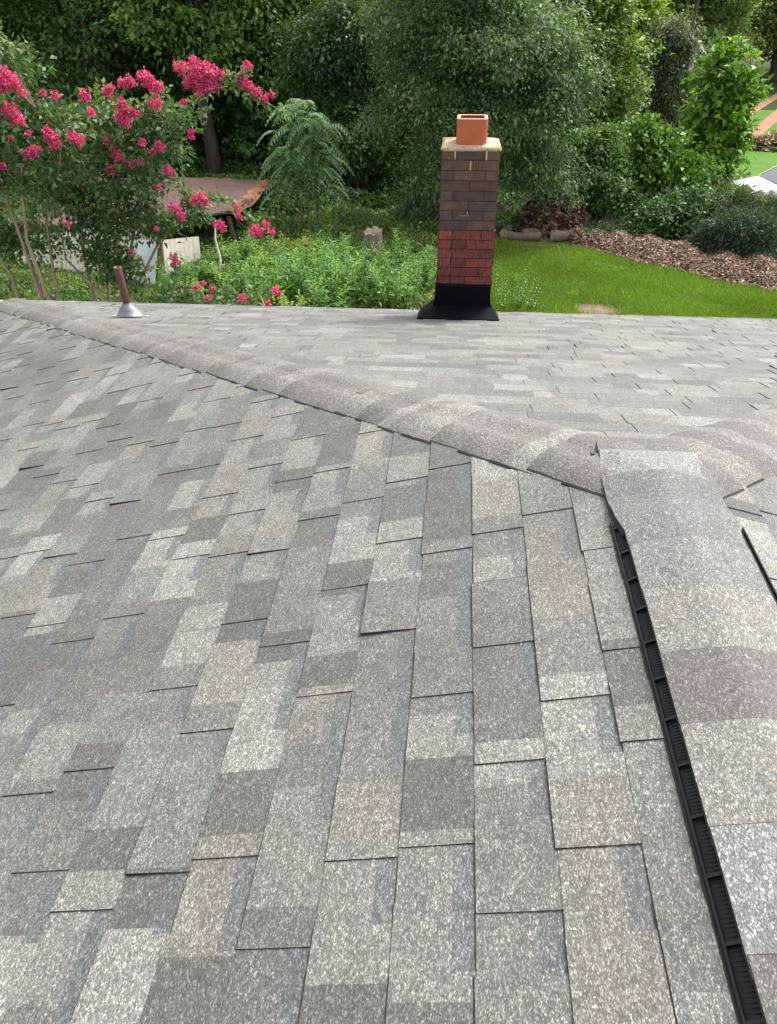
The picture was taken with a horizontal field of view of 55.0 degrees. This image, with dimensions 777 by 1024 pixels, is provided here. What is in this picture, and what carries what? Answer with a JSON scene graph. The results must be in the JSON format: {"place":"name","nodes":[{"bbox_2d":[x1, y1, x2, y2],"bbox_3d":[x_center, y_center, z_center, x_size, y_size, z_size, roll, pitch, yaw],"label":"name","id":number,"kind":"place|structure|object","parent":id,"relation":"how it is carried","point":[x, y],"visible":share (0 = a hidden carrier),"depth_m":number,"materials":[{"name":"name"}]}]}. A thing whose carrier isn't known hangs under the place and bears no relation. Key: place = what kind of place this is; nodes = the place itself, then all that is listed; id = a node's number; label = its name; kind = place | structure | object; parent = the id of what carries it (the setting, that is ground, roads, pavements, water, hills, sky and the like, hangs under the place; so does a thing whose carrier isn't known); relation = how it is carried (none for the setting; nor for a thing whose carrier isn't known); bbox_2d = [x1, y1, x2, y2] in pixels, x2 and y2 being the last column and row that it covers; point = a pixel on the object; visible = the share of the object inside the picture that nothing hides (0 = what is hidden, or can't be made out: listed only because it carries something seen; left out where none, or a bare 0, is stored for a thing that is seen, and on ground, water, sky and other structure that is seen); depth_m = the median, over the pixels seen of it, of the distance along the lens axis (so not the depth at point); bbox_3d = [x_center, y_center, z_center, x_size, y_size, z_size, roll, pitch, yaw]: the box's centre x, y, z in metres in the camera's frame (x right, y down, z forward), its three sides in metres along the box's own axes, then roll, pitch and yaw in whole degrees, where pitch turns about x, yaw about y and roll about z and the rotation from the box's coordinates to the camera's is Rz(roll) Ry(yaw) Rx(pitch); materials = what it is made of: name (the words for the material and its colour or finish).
{"place":"outdoors","nodes":[
{"label":"outdoors","id":0,"kind":"place"},
{"bbox_2d":[0,114,776,1023],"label":"house","id":1,"kind":"structure","parent":0,"point":[332,640],"depth_m":1.79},
{"bbox_2d":[0,23,776,304],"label":"ground","id":2,"kind":"structure","parent":0,"point":[773,91],"depth_m":33.86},
{"bbox_2d":[0,0,54,99],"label":"forest tree","id":3,"kind":"object","parent":2,"relation":"on","point":[5,24],"visible":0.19,"depth_m":26.06,"materials":[{"name":"green plant"}]},
{"bbox_2d":[0,95,55,191],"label":"understory shrub","id":4,"kind":"object","parent":2,"relation":"on","point":[1,176],"visible":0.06,"depth_m":22.91,"materials":[{"name":"green plant"}]},
{"bbox_2d":[0,20,115,300],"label":"crape myrtle","id":5,"kind":"object","parent":2,"relation":"on","point":[15,156],"visible":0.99,"depth_m":11.42,"materials":[{"name":"green plant"}]},
{"bbox_2d":[0,0,166,101],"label":"forest tree","id":6,"kind":"object","parent":2,"relation":"on","point":[13,3],"visible":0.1,"depth_m":25.73,"materials":[{"name":"green plant"}]},
{"bbox_2d":[17,60,149,171],"bbox_3d":[-9.998,-12.268,24.180,5.421,4.052,4.048,4,36,6],"label":"understory shrub","id":7,"kind":"object","parent":2,"relation":"on","point":[83,85],"visible":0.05,"depth_m":23.40,"materials":[{"name":"green plant"}]},
{"bbox_2d":[0,0,186,104],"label":"forest tree","id":8,"kind":"object","parent":2,"relation":"on","point":[97,40],"visible":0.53,"depth_m":23.96,"materials":[{"name":"green plant"}]},
{"bbox_2d":[69,91,182,174],"bbox_3d":[-8.415,-11.314,23.297,3.300,3.303,4.419,7,36,11],"label":"understory shrub","id":9,"kind":"object","parent":2,"relation":"on","point":[93,147],"visible":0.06,"depth_m":22.34,"materials":[{"name":"green plant"}]},
{"bbox_2d":[13,174,269,279],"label":"old shed","id":10,"kind":"structure","parent":2,"relation":"on","point":[246,193],"depth_m":18.24,"materials":[{"name":"brown metal"}]},
{"bbox_2d":[75,1,233,116],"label":"forest tree","id":11,"kind":"object","parent":2,"relation":"on","point":[170,68],"visible":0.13,"depth_m":26.02,"materials":[{"name":"green plant"}]},
{"bbox_2d":[40,54,291,301],"bbox_3d":[-3.805,-4.792,12.149,4.340,4.573,2.389,23,42,30],"label":"crape myrtle","id":12,"kind":"object","parent":2,"relation":"on","point":[153,148],"visible":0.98,"depth_m":11.91,"materials":[{"name":"green plant"}]},
{"bbox_2d":[155,256,193,299],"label":"weed plant","id":13,"kind":"object","parent":2,"relation":"on","point":[168,278],"visible":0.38,"depth_m":15.00,"materials":[{"name":"green plant"}]},
{"bbox_2d":[135,71,229,168],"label":"understory shrub","id":14,"kind":"object","parent":2,"relation":"on","point":[197,141],"visible":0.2,"depth_m":25.41,"materials":[{"name":"green plant"}]},
{"bbox_2d":[70,0,315,174],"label":"tall tree","id":15,"kind":"object","parent":2,"relation":"on","point":[192,26],"visible":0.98,"depth_m":22.42,"materials":[{"name":"green plant"}]},
{"bbox_2d":[178,253,209,283],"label":"weed plant","id":16,"kind":"object","parent":2,"relation":"on","point":[202,270],"visible":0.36,"depth_m":15.16,"materials":[{"name":"green plant"}]},
{"bbox_2d":[152,256,237,298],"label":"garden shrub","id":17,"kind":"object","parent":2,"relation":"on","point":[204,278],"visible":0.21,"depth_m":15.19,"materials":[{"name":"green plant"}]},
{"bbox_2d":[182,273,229,299],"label":"broadleaf weed","id":18,"kind":"object","parent":2,"relation":"on","point":[202,289],"visible":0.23,"depth_m":14.71,"materials":[{"name":"green plant"}]},
{"bbox_2d":[105,0,311,159],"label":"tall tree","id":19,"kind":"object","parent":2,"relation":"on","point":[251,34],"visible":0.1,"depth_m":24.42,"materials":[{"name":"green plant"}]},
{"bbox_2d":[143,278,281,305],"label":"flowering shrub","id":20,"kind":"object","parent":2,"relation":"on","point":[170,295],"visible":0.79,"depth_m":11.72,"materials":[{"name":"green plant"}]},
{"bbox_2d":[200,234,236,268],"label":"weed plant","id":21,"kind":"object","parent":2,"relation":"on","point":[213,256],"visible":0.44,"depth_m":16.13,"materials":[{"name":"green plant"}]},
{"bbox_2d":[0,202,438,309],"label":"weeds","id":22,"kind":"object","parent":2,"relation":"on","point":[75,279],"visible":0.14,"depth_m":17.55,"materials":[{"name":"green plant"}]},
{"bbox_2d":[122,240,156,283],"bbox_3d":[-5.362,-5.361,15.999,0.936,0.838,0.418,3,35,4],"label":"metal sheet","id":23,"kind":"object","parent":22,"relation":"on","point":[144,250],"visible":0.23,"depth_m":15.91,"materials":[{"name":"white metal"}]},
{"bbox_2d":[179,63,279,164],"bbox_3d":[-5.173,-14.059,26.695,5.336,3.989,3.985,16,38,21],"label":"understory shrub","id":24,"kind":"object","parent":2,"relation":"on","point":[220,117],"visible":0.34,"depth_m":25.91,"materials":[{"name":"green plant"}]},
{"bbox_2d":[210,257,254,302],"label":"weed plant","id":25,"kind":"object","parent":2,"relation":"on","point":[241,276],"visible":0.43,"depth_m":14.62,"materials":[{"name":"green plant"}]},
{"bbox_2d":[207,240,268,274],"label":"garden shrub","id":26,"kind":"object","parent":2,"relation":"on","point":[224,257],"visible":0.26,"depth_m":16.09,"materials":[{"name":"green plant"}]},
{"bbox_2d":[222,232,258,265],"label":"weed plant","id":27,"kind":"object","parent":2,"relation":"on","point":[232,253],"visible":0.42,"depth_m":15.92,"materials":[{"name":"green plant"}]},
{"bbox_2d":[221,58,294,127],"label":"understory shrub","id":28,"kind":"object","parent":2,"relation":"on","point":[258,78],"visible":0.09,"depth_m":26.02,"materials":[{"name":"green plant"}]},
{"bbox_2d":[169,0,353,122],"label":"forest tree","id":29,"kind":"object","parent":2,"relation":"on","point":[273,87],"visible":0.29,"depth_m":24.56,"materials":[{"name":"green plant"}]},
{"bbox_2d":[241,265,282,305],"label":"weed plant","id":30,"kind":"object","parent":2,"relation":"on","point":[254,284],"visible":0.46,"depth_m":14.01,"materials":[{"name":"green plant"}]},
{"bbox_2d":[244,255,285,293],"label":"weed plant","id":31,"kind":"object","parent":2,"relation":"on","point":[266,274],"visible":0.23,"depth_m":14.70,"materials":[{"name":"green plant"}]},
{"bbox_2d":[0,144,535,232],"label":"undergrowth","id":32,"kind":"object","parent":2,"relation":"on","point":[254,167],"visible":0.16,"depth_m":21.74,"materials":[{"name":"green plant"}]},
{"bbox_2d":[247,244,299,273],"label":"broadleaf weed","id":33,"kind":"object","parent":2,"relation":"on","point":[262,258],"visible":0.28,"depth_m":15.75,"materials":[{"name":"green plant"}]},
{"bbox_2d":[248,249,306,305],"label":"weed plant","id":34,"kind":"object","parent":2,"relation":"on","point":[289,284],"visible":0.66,"depth_m":14.32,"materials":[{"name":"green plant"}]},
{"bbox_2d":[218,61,353,172],"bbox_3d":[-3.129,-12.807,24.997,5.157,3.855,3.851,-16,38,-20],"label":"understory shrub","id":35,"kind":"object","parent":2,"relation":"on","point":[263,119],"visible":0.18,"depth_m":24.50,"materials":[{"name":"green plant"}]},
{"bbox_2d":[263,241,309,293],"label":"weed plant","id":36,"kind":"object","parent":2,"relation":"on","point":[267,253],"visible":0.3,"depth_m":15.03,"materials":[{"name":"green plant"}]},
{"bbox_2d":[263,228,310,252],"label":"broadleaf weed","id":37,"kind":"object","parent":2,"relation":"on","point":[273,240],"visible":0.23,"depth_m":16.65,"materials":[{"name":"green plant"}]},
{"bbox_2d":[269,280,318,306],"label":"broadleaf weed","id":38,"kind":"object","parent":2,"relation":"on","point":[300,302],"visible":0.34,"depth_m":13.81,"materials":[{"name":"green plant"}]},
{"bbox_2d":[265,234,323,268],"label":"garden shrub","id":39,"kind":"object","parent":2,"relation":"on","point":[272,250],"visible":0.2,"depth_m":16.34,"materials":[{"name":"green plant"}]},
{"bbox_2d":[277,240,318,295],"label":"weed plant","id":40,"kind":"object","parent":2,"relation":"on","point":[308,264],"visible":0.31,"depth_m":15.08,"materials":[{"name":"green plant"}]},
{"bbox_2d":[256,98,354,234],"bbox_3d":[-2.009,-8.402,18.423,2.496,3.255,1.998,3,35,4],"label":"sumac tree","id":41,"kind":"object","parent":2,"relation":"on","point":[300,172],"visible":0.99,"depth_m":17.96,"materials":[{"name":"green plant"}]},
{"bbox_2d":[291,248,334,304],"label":"weed plant","id":42,"kind":"object","parent":2,"relation":"on","point":[303,286],"visible":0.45,"depth_m":14.48,"materials":[{"name":"green plant"}]},
{"bbox_2d":[302,223,332,256],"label":"weed plant","id":43,"kind":"object","parent":2,"relation":"on","point":[316,236],"visible":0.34,"depth_m":16.98,"materials":[{"name":"green plant"}]},
{"bbox_2d":[296,238,339,277],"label":"weed plant","id":44,"kind":"object","parent":2,"relation":"on","point":[332,245],"visible":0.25,"depth_m":15.41,"materials":[{"name":"green plant"}]},
{"bbox_2d":[303,257,353,307],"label":"weed plant","id":45,"kind":"object","parent":2,"relation":"on","point":[337,304],"visible":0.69,"depth_m":13.94,"materials":[{"name":"green plant"}]},
{"bbox_2d":[253,0,403,98],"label":"forest tree","id":46,"kind":"object","parent":2,"relation":"on","point":[267,37],"visible":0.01,"depth_m":25.05,"materials":[{"name":"green plant"}]},
{"bbox_2d":[318,230,349,262],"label":"weed plant","id":47,"kind":"object","parent":2,"relation":"on","point":[340,251],"visible":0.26,"depth_m":16.01,"materials":[{"name":"green plant"}]},
{"bbox_2d":[259,85,410,188],"bbox_3d":[-1.665,-11.663,23.517,4.853,3.628,3.624,-4,36,-5],"label":"understory shrub","id":48,"kind":"object","parent":2,"relation":"on","point":[283,154],"visible":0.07,"depth_m":23.11,"materials":[{"name":"green plant"}]},
{"bbox_2d":[309,245,363,305],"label":"weed plant","id":49,"kind":"object","parent":2,"relation":"on","point":[345,270],"visible":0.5,"depth_m":14.41,"materials":[{"name":"green plant"}]},
{"bbox_2d":[309,239,373,274],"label":"garden shrub","id":50,"kind":"object","parent":2,"relation":"on","point":[352,245],"visible":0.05,"depth_m":16.43,"materials":[{"name":"green plant"}]},
{"bbox_2d":[254,0,433,194],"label":"evergreen tree","id":51,"kind":"object","parent":2,"relation":"on","point":[339,45],"visible":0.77,"depth_m":21.12,"materials":[{"name":"green plant"}]},
{"bbox_2d":[319,234,370,296],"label":"weed plant","id":52,"kind":"object","parent":2,"relation":"on","point":[346,255],"visible":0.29,"depth_m":14.91,"materials":[{"name":"green plant"}]},
{"bbox_2d":[341,239,371,269],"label":"weed plant","id":53,"kind":"object","parent":2,"relation":"on","point":[363,247],"visible":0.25,"depth_m":16.07,"materials":[{"name":"green plant"}]},
{"bbox_2d":[337,246,378,299],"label":"weed plant","id":54,"kind":"object","parent":2,"relation":"on","point":[364,268],"visible":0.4,"depth_m":14.54,"materials":[{"name":"green plant"}]},
{"bbox_2d":[363,225,382,273],"bbox_3d":[-0.341,-5.925,16.790,0.560,1.081,0.558,-16,38,-21],"label":"tree stump","id":55,"kind":"object","parent":2,"relation":"on","point":[374,234],"visible":0.56,"depth_m":16.58,"materials":[{"name":"grey wood"}]},
{"bbox_2d":[333,272,424,308],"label":"garden shrub","id":56,"kind":"object","parent":2,"relation":"on","point":[360,288],"visible":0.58,"depth_m":14.28,"materials":[{"name":"green plant"}]},
{"bbox_2d":[363,249,408,281],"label":"weed plant","id":57,"kind":"object","parent":2,"relation":"on","point":[384,270],"visible":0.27,"depth_m":14.70,"materials":[{"name":"green plant"}]},
{"bbox_2d":[370,240,406,276],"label":"weed plant","id":58,"kind":"object","parent":2,"relation":"on","point":[387,258],"visible":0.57,"depth_m":15.73,"materials":[{"name":"green plant"}]},
{"bbox_2d":[369,261,422,309],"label":"weed plant","id":59,"kind":"object","parent":2,"relation":"on","point":[398,287],"visible":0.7,"depth_m":13.99,"materials":[{"name":"green plant"}]},
{"bbox_2d":[393,228,414,276],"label":"tall weed","id":60,"kind":"object","parent":2,"relation":"on","point":[399,257],"visible":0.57,"depth_m":15.70,"materials":[{"name":"green plant"}]},
{"bbox_2d":[327,0,481,117],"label":"forest tree","id":61,"kind":"object","parent":2,"relation":"on","point":[407,69],"visible":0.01,"depth_m":24.19,"materials":[{"name":"green plant"}]},
{"bbox_2d":[384,224,436,268],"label":"garden shrub","id":62,"kind":"object","parent":2,"relation":"on","point":[416,248],"visible":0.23,"depth_m":16.73,"materials":[{"name":"green plant"}]},
{"bbox_2d":[373,97,458,193],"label":"understory shrub","id":63,"kind":"object","parent":2,"relation":"on","point":[401,137],"visible":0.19,"depth_m":21.56,"materials":[{"name":"green plant"}]},
{"bbox_2d":[402,240,433,279],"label":"weed plant","id":64,"kind":"object","parent":2,"relation":"on","point":[410,258],"visible":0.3,"depth_m":15.83,"materials":[{"name":"green plant"}]},
{"bbox_2d":[402,245,436,295],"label":"weed plant","id":65,"kind":"object","parent":2,"relation":"on","point":[428,280],"visible":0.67,"depth_m":15.04,"materials":[{"name":"green plant"}]},
{"bbox_2d":[414,251,437,292],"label":"weed plant","id":66,"kind":"object","parent":2,"relation":"on","point":[426,268],"visible":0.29,"depth_m":15.34,"materials":[{"name":"green plant"}]},
{"bbox_2d":[339,0,624,236],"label":"privet tree","id":67,"kind":"object","parent":2,"relation":"on","point":[495,84],"visible":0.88,"depth_m":17.39,"materials":[{"name":"green plant"}]},
{"bbox_2d":[495,227,560,245],"bbox_3d":[3.965,-7.146,19.381,3.342,0.001,1.691,3,35,4],"label":"bare patch","id":68,"kind":"object","parent":2,"relation":"on","point":[546,239],"visible":0.18,"depth_m":19.16,"materials":[{"name":"soil"}]},
{"bbox_2d":[499,224,512,237],"bbox_3d":[3.079,-7.340,19.482,0.286,0.282,0.574,16,38,21],"label":"log","id":69,"kind":"object","parent":68,"relation":"on","point":[503,232],"visible":0.88,"depth_m":19.33,"materials":[{"name":"brown wood"}]},
{"bbox_2d":[507,231,540,240],"bbox_3d":[3.464,-7.019,19.026,0.852,0.244,0.253,6,36,9],"label":"log","id":70,"kind":"object","parent":68,"relation":"on","point":[526,236],"visible":0.99,"depth_m":18.96,"materials":[{"name":"brown wood"}]},
{"bbox_2d":[521,228,550,236],"bbox_3d":[4.054,-7.210,19.277,1.227,0.229,0.237,-1,35,0],"label":"log","id":71,"kind":"object","parent":68,"relation":"on","point":[534,230],"visible":0.4,"depth_m":19.19,"materials":[{"name":"brown wood"}]},
{"bbox_2d":[550,228,588,241],"bbox_3d":[4.609,-7.041,18.985,1.006,0.312,0.323,-9,36,-12],"label":"log","id":72,"kind":"object","parent":68,"relation":"on","point":[557,236],"visible":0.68,"depth_m":18.84,"materials":[{"name":"brown wood"}]},
{"bbox_2d":[512,190,590,237],"bbox_3d":[4.284,-7.824,19.526,2.084,1.019,1.571,3,35,4],"label":"brush pile","id":73,"kind":"object","parent":2,"relation":"on","point":[559,218],"visible":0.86,"depth_m":19.15,"materials":[{"name":"brown wood"}]},
{"bbox_2d":[509,0,674,167],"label":"broadleaf tree","id":74,"kind":"object","parent":2,"relation":"on","point":[615,12],"visible":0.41,"depth_m":23.07,"materials":[{"name":"green plant"}]},
{"bbox_2d":[564,213,639,236],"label":"leafy shrub","id":75,"kind":"object","parent":2,"relation":"on","point":[605,228],"visible":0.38,"depth_m":18.89,"materials":[{"name":"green plant"}]},
{"bbox_2d":[554,115,663,226],"bbox_3d":[5.852,-8.629,19.583,3.400,3.146,2.510,3,35,4],"label":"leafy shrub","id":76,"kind":"object","parent":2,"relation":"on","point":[603,147],"visible":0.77,"depth_m":19.23,"materials":[{"name":"green plant"}]},
{"bbox_2d":[526,140,751,220],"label":"undergrowth","id":77,"kind":"object","parent":2,"relation":"on","point":[743,175],"depth_m":22.96,"materials":[{"name":"green plant"}]},
{"bbox_2d":[615,0,685,141],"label":"broadleaf tree","id":78,"kind":"object","parent":2,"relation":"on","point":[650,7],"visible":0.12,"depth_m":25.73,"materials":[{"name":"green plant"}]},
{"bbox_2d":[630,0,709,138],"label":"olive tree","id":79,"kind":"object","parent":2,"relation":"on","point":[667,92],"visible":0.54,"depth_m":25.07,"materials":[{"name":"green plant"}]},
{"bbox_2d":[612,175,728,240],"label":"leafy shrub","id":80,"kind":"object","parent":2,"relation":"on","point":[668,216],"visible":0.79,"depth_m":18.71,"materials":[{"name":"green plant"}]},
{"bbox_2d":[568,227,776,289],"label":"mulch bed","id":81,"kind":"object","parent":2,"relation":"on","point":[687,262],"visible":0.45,"depth_m":17.08,"materials":[{"name":"brown wood"}]},
{"bbox_2d":[678,201,776,257],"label":"feathery shrub","id":82,"kind":"object","parent":81,"relation":"on","point":[741,233],"visible":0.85,"depth_m":17.25,"materials":[{"name":"green plant"}]},
{"bbox_2d":[617,103,728,205],"bbox_3d":[7.402,-9.166,19.881,3.319,3.102,2.287,3,35,4],"label":"leafy shrub","id":83,"kind":"object","parent":2,"relation":"on","point":[664,159],"visible":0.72,"depth_m":19.47,"materials":[{"name":"green plant"}]},
{"bbox_2d":[660,0,705,27],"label":"tree","id":84,"kind":"object","parent":2,"relation":"on","point":[682,5],"visible":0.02,"depth_m":36.37,"materials":[{"name":"green plant"}]},
{"bbox_2d":[662,0,760,75],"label":"tree","id":85,"kind":"object","parent":2,"relation":"on","point":[704,4],"visible":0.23,"depth_m":37.44,"materials":[{"name":"green plant"}]},
{"bbox_2d":[671,27,774,183],"bbox_3d":[9.035,-10.710,20.537,2.692,4.484,2.340,3,35,4],"label":"young tree","id":86,"kind":"object","parent":2,"relation":"on","point":[730,92],"visible":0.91,"depth_m":19.90,"materials":[{"name":"green plant"}]},
{"bbox_2d":[684,161,765,218],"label":"leafy shrub","id":87,"kind":"object","parent":2,"relation":"on","point":[722,181],"visible":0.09,"depth_m":19.43,"materials":[{"name":"green plant"}]},
{"bbox_2d":[683,0,768,75],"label":"tree","id":88,"kind":"object","parent":2,"relation":"on","point":[730,6],"visible":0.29,"depth_m":37.61,"materials":[{"name":"green plant"}]},
{"bbox_2d":[708,181,776,235],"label":"feathery shrub","id":89,"kind":"object","parent":2,"relation":"on","point":[736,198],"visible":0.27,"depth_m":18.18,"materials":[{"name":"green plant"}]},
{"bbox_2d":[719,0,776,62],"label":"tree","id":90,"kind":"object","parent":2,"relation":"on","point":[771,15],"visible":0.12,"depth_m":44.56,"materials":[{"name":"green plant"}]},
{"bbox_2d":[729,165,776,198],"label":"parked car","id":91,"kind":"object","parent":2,"relation":"on","point":[769,177],"visible":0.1,"depth_m":20.29,"materials":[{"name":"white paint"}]},
{"bbox_2d":[743,0,776,81],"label":"tree","id":92,"kind":"object","parent":2,"relation":"on","point":[773,62],"visible":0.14,"depth_m":47.66,"materials":[{"name":"green plant"}]},
{"bbox_2d":[490,237,776,318],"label":"lawn","id":93,"kind":"structure","parent":0,"point":[614,278],"depth_m":15.98,"materials":[{"name":"green plant"}]},
{"bbox_2d":[493,261,543,310],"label":"weeds","id":94,"kind":"object","parent":93,"relation":"on","point":[523,292],"visible":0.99,"depth_m":15.02,"materials":[{"name":"green plant"}]},
{"bbox_2d":[573,302,626,314],"bbox_3d":[4.198,-4.082,15.070,1.220,0.001,1.008,-24,42,-30],"label":"bare patch","id":95,"kind":"object","parent":93,"relation":"on","point":[596,309],"visible":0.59,"depth_m":15.12,"materials":[{"name":"soil"}]},
{"bbox_2d":[732,110,776,178],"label":"lawn","id":96,"kind":"structure","parent":0,"point":[765,161],"depth_m":27.85,"materials":[{"name":"green plant"}]},
{"bbox_2d":[747,130,776,151],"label":"chips","id":97,"kind":"object","parent":96,"relation":"on","point":[766,142],"visible":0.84,"depth_m":28.92,"materials":[{"name":"brown wood"}]},
{"bbox_2d":[749,109,776,136],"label":"road","id":98,"kind":"structure","parent":0,"point":[768,122],"depth_m":34.34,"materials":[{"name":"pink concrete"}]},
{"bbox_2d":[750,93,776,113],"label":"road","id":99,"kind":"structure","parent":0,"point":[762,105],"depth_m":39.86,"materials":[{"name":"concrete"}]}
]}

